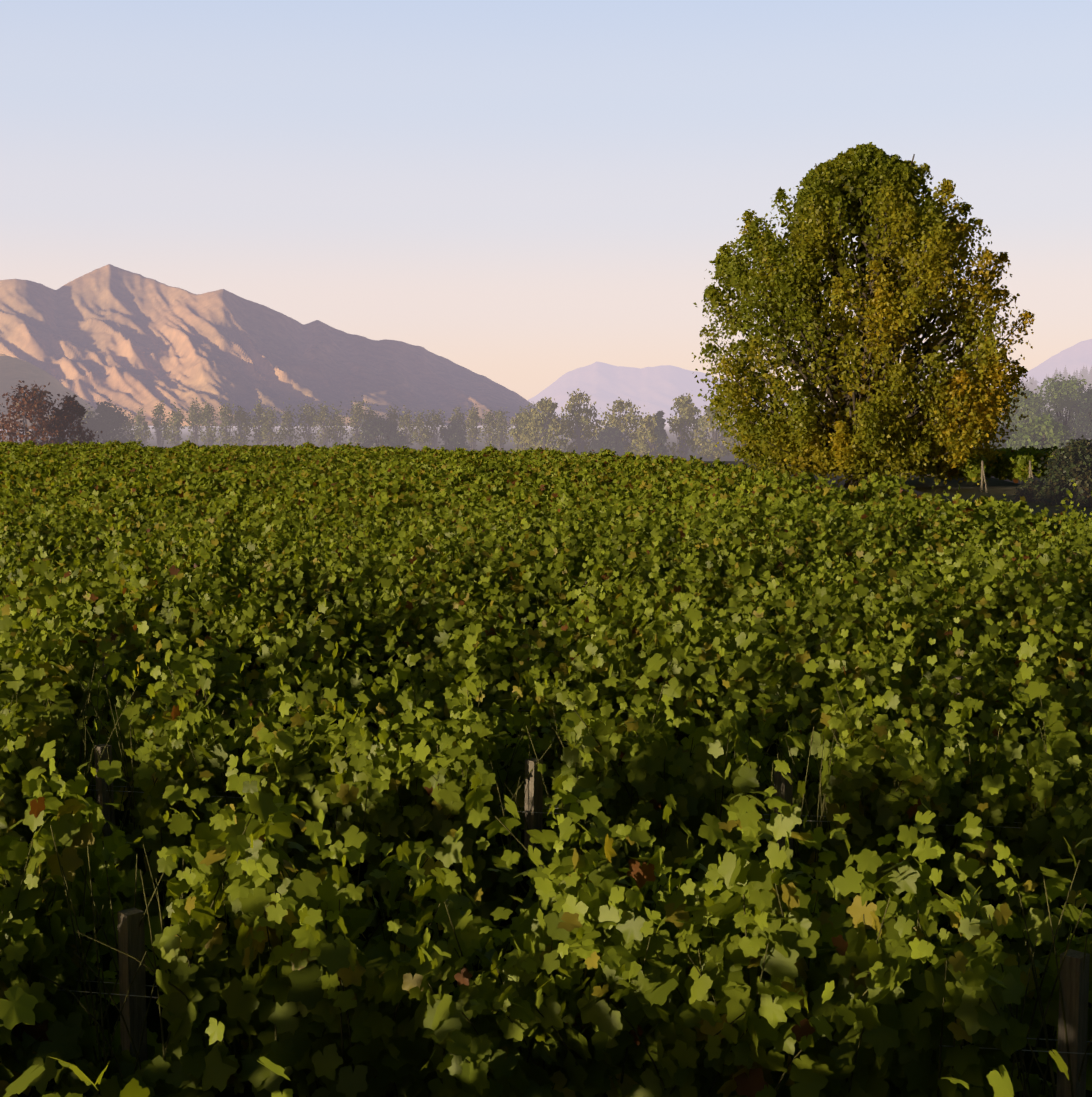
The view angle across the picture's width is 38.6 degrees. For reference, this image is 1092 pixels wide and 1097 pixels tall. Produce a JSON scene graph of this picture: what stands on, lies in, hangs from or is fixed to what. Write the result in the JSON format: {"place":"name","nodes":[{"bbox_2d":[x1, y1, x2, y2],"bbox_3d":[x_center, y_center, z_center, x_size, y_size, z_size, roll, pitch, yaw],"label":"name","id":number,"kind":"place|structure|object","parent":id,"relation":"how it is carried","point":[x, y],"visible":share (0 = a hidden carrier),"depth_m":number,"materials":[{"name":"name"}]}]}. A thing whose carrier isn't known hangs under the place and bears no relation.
{"place":"outdoors","nodes":[
{"label":"outdoors","id":0,"kind":"place"},
{"bbox_2d":[0,354,98,428],"bbox_3d":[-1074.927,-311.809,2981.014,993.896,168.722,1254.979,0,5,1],"label":"foothill","id":1,"kind":"structure","parent":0,"point":[14,371],"depth_m":3138.90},
{"bbox_2d":[0,264,561,425],"bbox_3d":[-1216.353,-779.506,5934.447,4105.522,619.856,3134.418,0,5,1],"label":"mountain range","id":2,"kind":"structure","parent":0,"point":[131,342],"depth_m":5484.19,"materials":[{"name":"brown stone"}]},
{"bbox_2d":[0,423,1075,520],"bbox_3d":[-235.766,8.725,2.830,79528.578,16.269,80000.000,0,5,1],"label":"ground","id":3,"kind":"structure","parent":0,"point":[508,446],"depth_m":1085.79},
{"bbox_2d":[0,397,14,442],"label":"copper tree","id":4,"kind":"object","parent":3,"relation":"on","point":[3,425],"visible":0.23,"depth_m":311.35,"materials":[{"name":"brown plant"}]},
{"bbox_2d":[0,380,83,445],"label":"copper tree","id":5,"kind":"object","parent":3,"relation":"on","point":[35,404],"visible":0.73,"depth_m":297.21,"materials":[{"name":"brown plant"}]},
{"bbox_2d":[40,392,101,444],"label":"copper tree","id":6,"kind":"object","parent":3,"relation":"on","point":[73,411],"visible":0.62,"depth_m":303.31,"materials":[{"name":"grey plant"}]},
{"bbox_2d":[16,440,143,446],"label":"vine row","id":7,"kind":"object","parent":3,"relation":"on","point":[92,442],"visible":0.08,"depth_m":92.52,"materials":[{"name":"green plant"}]},
{"bbox_2d":[82,404,97,443],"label":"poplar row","id":8,"kind":"object","parent":3,"relation":"on","point":[93,414],"visible":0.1,"depth_m":516.65,"materials":[{"name":"green plant"}]},
{"bbox_2d":[75,399,140,444],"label":"dark tree","id":9,"kind":"object","parent":3,"relation":"on","point":[108,421],"visible":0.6,"depth_m":307.52,"materials":[{"name":"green plant"}]},
{"bbox_2d":[115,410,136,440],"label":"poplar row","id":10,"kind":"object","parent":3,"relation":"on","point":[128,427],"visible":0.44,"depth_m":530.29,"materials":[{"name":"green plant"}]},
{"bbox_2d":[5,442,248,448],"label":"vine row","id":11,"kind":"object","parent":3,"relation":"on","point":[143,445],"visible":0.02,"depth_m":89.37,"materials":[{"name":"green plant"}]},
{"bbox_2d":[132,407,152,446],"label":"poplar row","id":12,"kind":"object","parent":3,"relation":"on","point":[140,428],"visible":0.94,"depth_m":524.05,"materials":[{"name":"green plant"}]},
{"bbox_2d":[151,399,169,446],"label":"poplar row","id":13,"kind":"object","parent":3,"relation":"on","point":[158,420],"visible":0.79,"depth_m":530.44,"materials":[{"name":"green plant"}]},
{"bbox_2d":[160,402,187,446],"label":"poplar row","id":14,"kind":"object","parent":3,"relation":"on","point":[175,438],"visible":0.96,"depth_m":510.40,"materials":[{"name":"green plant"}]},
{"bbox_2d":[19,440,330,449],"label":"vine row","id":15,"kind":"object","parent":3,"relation":"on","point":[186,443],"visible":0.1,"depth_m":86.52,"materials":[{"name":"green plant"}]},
{"bbox_2d":[2,441,383,450],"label":"vine row","id":16,"kind":"object","parent":3,"relation":"on","point":[95,445],"visible":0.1,"depth_m":83.75,"materials":[{"name":"green plant"}]},
{"bbox_2d":[183,397,203,444],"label":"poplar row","id":17,"kind":"object","parent":3,"relation":"on","point":[194,418],"visible":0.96,"depth_m":524.92,"materials":[{"name":"green plant"}]},
{"bbox_2d":[196,402,218,446],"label":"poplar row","id":18,"kind":"object","parent":3,"relation":"on","point":[207,414],"visible":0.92,"depth_m":509.41,"materials":[{"name":"green plant"}]},
{"bbox_2d":[22,442,399,450],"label":"vine row","id":19,"kind":"object","parent":3,"relation":"on","point":[306,446],"visible":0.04,"depth_m":79.97,"materials":[{"name":"green plant"}]},
{"bbox_2d":[0,441,453,452],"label":"vine row","id":20,"kind":"object","parent":3,"relation":"on","point":[8,445],"visible":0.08,"depth_m":78.32,"materials":[{"name":"green plant"}]},
{"bbox_2d":[212,399,242,445],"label":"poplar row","id":21,"kind":"object","parent":3,"relation":"on","point":[225,417],"visible":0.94,"depth_m":507.85,"materials":[{"name":"green plant"}]},
{"bbox_2d":[229,406,253,445],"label":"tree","id":22,"kind":"object","parent":3,"relation":"on","point":[241,419],"visible":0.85,"depth_m":511.04,"materials":[{"name":"green plant"}]},
{"bbox_2d":[251,400,266,445],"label":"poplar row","id":23,"kind":"object","parent":3,"relation":"on","point":[258,413],"visible":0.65,"depth_m":518.75,"materials":[{"name":"green plant"}]},
{"bbox_2d":[0,444,520,456],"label":"vine row","id":24,"kind":"object","parent":3,"relation":"on","point":[490,447],"visible":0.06,"depth_m":75.03,"materials":[{"name":"green plant"}]},
{"bbox_2d":[253,405,285,445],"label":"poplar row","id":25,"kind":"object","parent":3,"relation":"on","point":[268,432],"visible":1,"depth_m":506.55,"materials":[{"name":"green plant"}]},
{"bbox_2d":[274,398,304,447],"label":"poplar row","id":26,"kind":"object","parent":3,"relation":"on","point":[287,418],"visible":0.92,"depth_m":515.35,"materials":[{"name":"green plant"}]},
{"bbox_2d":[20,443,574,455],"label":"vine row","id":27,"kind":"object","parent":3,"relation":"on","point":[141,450],"visible":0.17,"depth_m":71.82,"materials":[{"name":"green plant"}]},
{"bbox_2d":[1,444,605,458],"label":"vine row","id":28,"kind":"object","parent":3,"relation":"on","point":[205,450],"visible":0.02,"depth_m":70.24,"materials":[{"name":"green plant"}]},
{"bbox_2d":[294,400,318,445],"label":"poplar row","id":29,"kind":"object","parent":3,"relation":"on","point":[308,415],"visible":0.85,"depth_m":525.75,"materials":[{"name":"green plant"}]},
{"bbox_2d":[5,447,617,460],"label":"vine row","id":30,"kind":"object","parent":3,"relation":"on","point":[425,452],"visible":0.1,"depth_m":66.31,"materials":[{"name":"green plant"}]},
{"bbox_2d":[0,443,626,460],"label":"vine row","id":31,"kind":"object","parent":3,"relation":"on","point":[116,453],"visible":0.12,"depth_m":65.02,"materials":[{"name":"green plant"}]},
{"bbox_2d":[311,401,336,447],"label":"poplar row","id":32,"kind":"object","parent":3,"relation":"on","point":[320,419],"visible":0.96,"depth_m":509.85,"materials":[{"name":"green plant"}]},
{"bbox_2d":[3,448,649,463],"bbox_3d":[-17.801,-2.972,63.364,44.590,2.423,1.641,1,5,10],"label":"vine row","id":33,"kind":"object","parent":3,"relation":"on","point":[387,457],"visible":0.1,"depth_m":61.46,"materials":[{"name":"green plant"}]},
{"bbox_2d":[0,449,665,464],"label":"vine row","id":34,"kind":"object","parent":3,"relation":"on","point":[304,453],"visible":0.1,"depth_m":59.06,"materials":[{"name":"green plant"}]},
{"bbox_2d":[328,402,349,445],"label":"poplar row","id":35,"kind":"object","parent":3,"relation":"on","point":[336,438],"visible":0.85,"depth_m":522.42,"materials":[{"name":"green plant"}]},
{"bbox_2d":[2,452,683,466],"bbox_3d":[-16.352,-2.502,58.023,43.143,2.357,1.611,1,5,9],"label":"vine row","id":36,"kind":"object","parent":3,"relation":"on","point":[623,460],"visible":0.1,"depth_m":55.67,"materials":[{"name":"green plant"}]},
{"bbox_2d":[0,452,702,469],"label":"vine row","id":37,"kind":"object","parent":3,"relation":"on","point":[15,457],"visible":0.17,"depth_m":54.38,"materials":[{"name":"green plant"}]},
{"bbox_2d":[342,395,367,446],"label":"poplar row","id":38,"kind":"object","parent":3,"relation":"on","point":[355,417],"visible":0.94,"depth_m":514.62,"materials":[{"name":"green plant"}]},
{"bbox_2d":[10,454,716,472],"bbox_3d":[-14.927,-2.061,52.689,41.640,2.346,1.574,1,5,9],"label":"vine row","id":39,"kind":"object","parent":3,"relation":"on","point":[333,461],"visible":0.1,"depth_m":51.22,"materials":[{"name":"green plant"}]},
{"bbox_2d":[354,401,380,445],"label":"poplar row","id":40,"kind":"object","parent":3,"relation":"on","point":[372,416],"visible":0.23,"depth_m":521.58,"materials":[{"name":"green plant"}]},
{"bbox_2d":[13,455,747,475],"bbox_3d":[-14.182,-1.895,50.143,41.130,2.430,1.506,1,5,9],"label":"vine row","id":41,"kind":"object","parent":3,"relation":"on","point":[183,461],"visible":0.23,"depth_m":47.91,"materials":[{"name":"green plant"}]},
{"bbox_2d":[346,413,420,448],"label":"dark tree","id":42,"kind":"object","parent":3,"relation":"on","point":[381,426],"visible":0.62,"depth_m":329.02,"materials":[{"name":"grey plant"}]},
{"bbox_2d":[0,457,767,479],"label":"vine row","id":43,"kind":"object","parent":3,"relation":"on","point":[220,466],"visible":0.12,"depth_m":45.64,"materials":[{"name":"green plant"}]},
{"bbox_2d":[385,404,400,437],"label":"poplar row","id":44,"kind":"object","parent":3,"relation":"on","point":[393,417],"visible":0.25,"depth_m":527.22,"materials":[{"name":"green plant"}]},
{"bbox_2d":[16,461,789,485],"bbox_3d":[-12.790,-1.412,44.859,39.607,2.329,1.686,1,5,9],"label":"vine row","id":45,"kind":"object","parent":3,"relation":"on","point":[684,470],"visible":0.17,"depth_m":43.07,"materials":[{"name":"green plant"}]},
{"bbox_2d":[397,405,417,448],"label":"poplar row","id":46,"kind":"object","parent":3,"relation":"on","point":[405,421],"visible":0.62,"depth_m":515.17,"materials":[{"name":"green plant"}]},
{"bbox_2d":[0,464,815,489],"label":"vine row","id":47,"kind":"object","parent":3,"relation":"on","point":[772,474],"visible":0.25,"depth_m":40.57,"materials":[{"name":"green plant"}]},
{"bbox_2d":[408,410,433,450],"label":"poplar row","id":48,"kind":"object","parent":3,"relation":"on","point":[423,434],"visible":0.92,"depth_m":512.43,"materials":[{"name":"green plant"}]},
{"bbox_2d":[0,466,842,496],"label":"vine row","id":49,"kind":"object","parent":3,"relation":"on","point":[454,480],"visible":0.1,"depth_m":37.76,"materials":[{"name":"green plant"}]},
{"bbox_2d":[419,409,447,449],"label":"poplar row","id":50,"kind":"object","parent":3,"relation":"on","point":[438,422],"visible":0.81,"depth_m":522.11,"materials":[{"name":"green plant"}]},
{"bbox_2d":[0,467,873,505],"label":"vine row","id":51,"kind":"object","parent":3,"relation":"on","point":[194,484],"visible":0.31,"depth_m":35.86,"materials":[{"name":"green plant"}]},
{"bbox_2d":[438,419,471,450],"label":"dark tree","id":52,"kind":"object","parent":3,"relation":"on","point":[454,432],"visible":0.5,"depth_m":338.17,"materials":[{"name":"grey plant"}]},
{"bbox_2d":[448,406,470,446],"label":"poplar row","id":53,"kind":"object","parent":3,"relation":"on","point":[459,415],"visible":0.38,"depth_m":532.57,"materials":[{"name":"green plant"}]},
{"bbox_2d":[25,472,916,511],"bbox_3d":[-10.385,-0.576,34.278,36.140,2.385,1.479,1,5,9],"label":"vine row","id":54,"kind":"object","parent":3,"relation":"on","point":[867,488],"visible":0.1,"depth_m":32.48,"materials":[{"name":"green plant"}]},
{"bbox_2d":[463,403,481,450],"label":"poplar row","id":55,"kind":"object","parent":3,"relation":"on","point":[472,422],"visible":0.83,"depth_m":514.97,"materials":[{"name":"green plant"}]},
{"bbox_2d":[0,477,961,518],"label":"vine row","id":56,"kind":"object","parent":3,"relation":"on","point":[393,486],"visible":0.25,"depth_m":29.94,"materials":[{"name":"green plant"}]},
{"bbox_2d":[476,407,500,447],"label":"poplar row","id":57,"kind":"object","parent":3,"relation":"on","point":[489,420],"visible":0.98,"depth_m":507.08,"materials":[{"name":"green plant"}]},
{"bbox_2d":[492,407,512,450],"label":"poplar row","id":58,"kind":"object","parent":3,"relation":"on","point":[501,418],"visible":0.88,"depth_m":519.23,"materials":[{"name":"green plant"}]},
{"bbox_2d":[242,581,786,614],"bbox_3d":[-2.298,1.219,15.243,16.294,1.910,0.127,1,5,9],"label":"trellis","id":59,"kind":"object","parent":3,"relation":"on","point":[587,600],"visible":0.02,"depth_m":14.68,"materials":[{"name":"brown wood"}]},
{"bbox_2d":[0,487,1030,538],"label":"vine row","id":60,"kind":"object","parent":3,"relation":"on","point":[982,503],"visible":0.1,"depth_m":27.51,"materials":[{"name":"green plant"}]},
{"bbox_2d":[19,611,1014,661],"bbox_3d":[0.082,1.456,12.329,12.577,1.912,0.132,1,5,10],"label":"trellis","id":61,"kind":"object","parent":3,"relation":"on","point":[508,648],"depth_m":12.41,"materials":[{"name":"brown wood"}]},
{"bbox_2d":[512,406,527,447],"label":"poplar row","id":62,"kind":"object","parent":3,"relation":"on","point":[521,408],"depth_m":516.56,"materials":[{"name":"green plant"}]},
{"bbox_2d":[505,412,540,451],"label":"tree","id":63,"kind":"object","parent":3,"relation":"on","point":[527,440],"visible":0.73,"depth_m":437.04,"materials":[{"name":"green plant"}]},
{"bbox_2d":[519,401,542,445],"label":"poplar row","id":64,"kind":"object","parent":3,"relation":"on","point":[529,411],"visible":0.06,"depth_m":512.95,"materials":[{"name":"green plant"}]},
{"bbox_2d":[101,650,964,719],"bbox_3d":[-0.473,1.652,9.882,9.000,1.920,0.125,1,5,9],"label":"trellis","id":65,"kind":"object","parent":3,"relation":"on","point":[105,676],"visible":0.08,"depth_m":9.78,"materials":[{"name":"brown wood"}]},
{"bbox_2d":[0,985,1068,1096],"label":"vine row","id":66,"kind":"object","parent":3,"relation":"on","point":[17,1008],"visible":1,"depth_m":2.09,"materials":[{"name":"green plant"}]},
{"bbox_2d":[0,701,1091,1096],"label":"vine row","id":67,"kind":"object","parent":3,"relation":"on","point":[598,983],"visible":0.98,"depth_m":4.58,"materials":[{"name":"green plant"}]},
{"bbox_2d":[0,583,1091,1096],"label":"vine row","id":68,"kind":"object","parent":3,"relation":"on","point":[884,777],"visible":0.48,"depth_m":7.13,"materials":[{"name":"green plant"}]},
{"bbox_2d":[0,530,1091,867],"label":"vine row","id":69,"kind":"object","parent":3,"relation":"on","point":[756,664],"visible":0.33,"depth_m":9.58,"materials":[{"name":"green plant"}]},
{"bbox_2d":[0,505,1091,734],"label":"vine row","id":70,"kind":"object","parent":3,"relation":"on","point":[232,617],"visible":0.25,"depth_m":12.27,"materials":[{"name":"green plant"}]},
{"bbox_2d":[0,499,1091,662],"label":"vine row","id":71,"kind":"object","parent":3,"relation":"on","point":[1012,598],"visible":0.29,"depth_m":14.70,"materials":[{"name":"green plant"}]},
{"bbox_2d":[0,484,1091,622],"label":"vine row","id":72,"kind":"object","parent":3,"relation":"on","point":[783,552],"visible":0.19,"depth_m":17.27,"materials":[{"name":"green plant"}]},
{"bbox_2d":[0,470,1091,587],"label":"vine row","id":73,"kind":"object","parent":3,"relation":"on","point":[850,549],"visible":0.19,"depth_m":19.53,"materials":[{"name":"green plant"}]},
{"bbox_2d":[0,469,1091,558],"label":"vine row","id":74,"kind":"object","parent":3,"relation":"on","point":[909,529],"visible":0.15,"depth_m":22.25,"materials":[{"name":"green plant"}]},
{"bbox_2d":[0,489,1091,549],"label":"vine row","id":75,"kind":"object","parent":3,"relation":"on","point":[364,507],"visible":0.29,"depth_m":25.13,"materials":[{"name":"green plant"}]},
{"bbox_2d":[521,397,570,451],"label":"tree","id":76,"kind":"object","parent":3,"relation":"on","point":[543,420],"visible":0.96,"depth_m":427.12,"materials":[{"name":"green plant"}]},
{"bbox_2d":[89,744,1020,870],"bbox_3d":[-0.592,1.856,7.391,8.083,1.920,0.128,1,5,9],"label":"trellis","id":77,"kind":"object","parent":3,"relation":"on","point":[783,787],"visible":0.19,"depth_m":7.22,"materials":[{"name":"brown wood"}]},
{"bbox_2d":[29,907,1091,1096],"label":"trellis","id":78,"kind":"object","parent":3,"relation":"on","point":[1074,979],"visible":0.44,"depth_m":4.46,"materials":[{"name":"brown wood"}]},
{"bbox_2d":[553,388,605,454],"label":"tree","id":79,"kind":"object","parent":3,"relation":"on","point":[578,424],"visible":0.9,"depth_m":437.46,"materials":[{"name":"green plant"}]},
{"bbox_2d":[587,423,629,456],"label":"bush","id":80,"kind":"object","parent":3,"relation":"on","point":[612,442],"visible":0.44,"depth_m":328.12,"materials":[{"name":"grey plant"}]},
{"bbox_2d":[590,397,648,454],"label":"tree","id":81,"kind":"object","parent":3,"relation":"on","point":[622,422],"visible":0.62,"depth_m":427.29,"materials":[{"name":"green plant"}]},
{"bbox_2d":[631,413,668,456],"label":"tree","id":82,"kind":"object","parent":3,"relation":"on","point":[647,423],"visible":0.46,"depth_m":422.48,"materials":[{"name":"green plant"}]},
{"bbox_2d":[652,411,669,460],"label":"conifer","id":83,"kind":"object","parent":3,"relation":"on","point":[661,440],"visible":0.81,"depth_m":298.45,"materials":[{"name":"grey plant"}]},
{"bbox_2d":[664,393,711,458],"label":"tree","id":84,"kind":"object","parent":3,"relation":"on","point":[686,410],"visible":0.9,"depth_m":436.37,"materials":[{"name":"green plant"}]},
{"bbox_2d":[691,405,738,460],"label":"tree","id":85,"kind":"object","parent":3,"relation":"on","point":[708,448],"visible":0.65,"depth_m":426.97,"materials":[{"name":"green plant"}]},
{"bbox_2d":[692,142,1035,487],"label":"poplar tree","id":86,"kind":"object","parent":3,"relation":"on","point":[948,419],"visible":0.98,"depth_m":75.71,"materials":[{"name":"green plant"}]},
{"bbox_2d":[900,446,1076,491],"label":"grapevines","id":87,"kind":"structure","parent":3,"relation":"on","point":[1020,463],"depth_m":77.86,"materials":[{"name":"green plant"}]},
{"bbox_2d":[983,424,1019,448],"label":"green tree","id":88,"kind":"object","parent":3,"relation":"on","point":[1005,444],"visible":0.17,"depth_m":167.87,"materials":[{"name":"green plant"}]},
{"bbox_2d":[999,385,1051,428],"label":"green tree","id":89,"kind":"object","parent":3,"relation":"on","point":[1031,402],"visible":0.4,"depth_m":207.17,"materials":[{"name":"green plant"}]},
{"bbox_2d":[1014,478,1048,502],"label":"bush","id":90,"kind":"object","parent":3,"relation":"on","point":[1028,491],"visible":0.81,"depth_m":65.41,"materials":[{"name":"green plant"}]},
{"bbox_2d":[1006,413,1074,449],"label":"green tree","id":91,"kind":"object","parent":3,"relation":"on","point":[1045,431],"visible":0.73,"depth_m":158.54,"materials":[{"name":"green plant"}]},
{"bbox_2d":[1027,374,1091,440],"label":"green tree","id":92,"kind":"object","parent":3,"relation":"on","point":[1058,391],"visible":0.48,"depth_m":217.03,"materials":[{"name":"green plant"}]},
{"bbox_2d":[1034,435,1091,507],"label":"bush","id":93,"kind":"object","parent":3,"relation":"on","point":[1074,461],"visible":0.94,"depth_m":62.19,"materials":[{"name":"green plant"}]},
{"bbox_2d":[1062,385,1091,440],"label":"green tree","id":94,"kind":"object","parent":3,"relation":"on","point":[1084,406],"visible":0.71,"depth_m":212.18,"materials":[{"name":"green plant"}]},
{"bbox_2d":[0,0,1091,401],"label":"sky","id":95,"kind":"structure","parent":0,"point":[524,195],"materials":[{"name":"blue"}]},
{"bbox_2d":[527,339,1091,422],"bbox_3d":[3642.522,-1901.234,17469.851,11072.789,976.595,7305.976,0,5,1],"label":"mountain","id":96,"kind":"structure","parent":0,"point":[655,389],"depth_m":17720.38,"materials":[{"name":"purple stone"}]},
{"bbox_2d":[886,474,1091,530],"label":"track","id":97,"kind":"structure","parent":0,"point":[997,489],"depth_m":76.78,"materials":[{"name":"brown soil"}]},
{"bbox_2d":[999,381,1091,439],"bbox_3d":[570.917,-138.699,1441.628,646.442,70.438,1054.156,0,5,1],"label":"wooded hill","id":98,"kind":"structure","parent":0,"point":[1058,412],"depth_m":1374.39,"materials":[{"name":"green plant"}]},
{"bbox_2d":[1003,364,1091,414],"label":"conifer forest","id":99,"kind":"object","parent":98,"relation":"on","point":[1083,372],"visible":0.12,"depth_m":1550.76,"materials":[{"name":"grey plant"}]}
]}

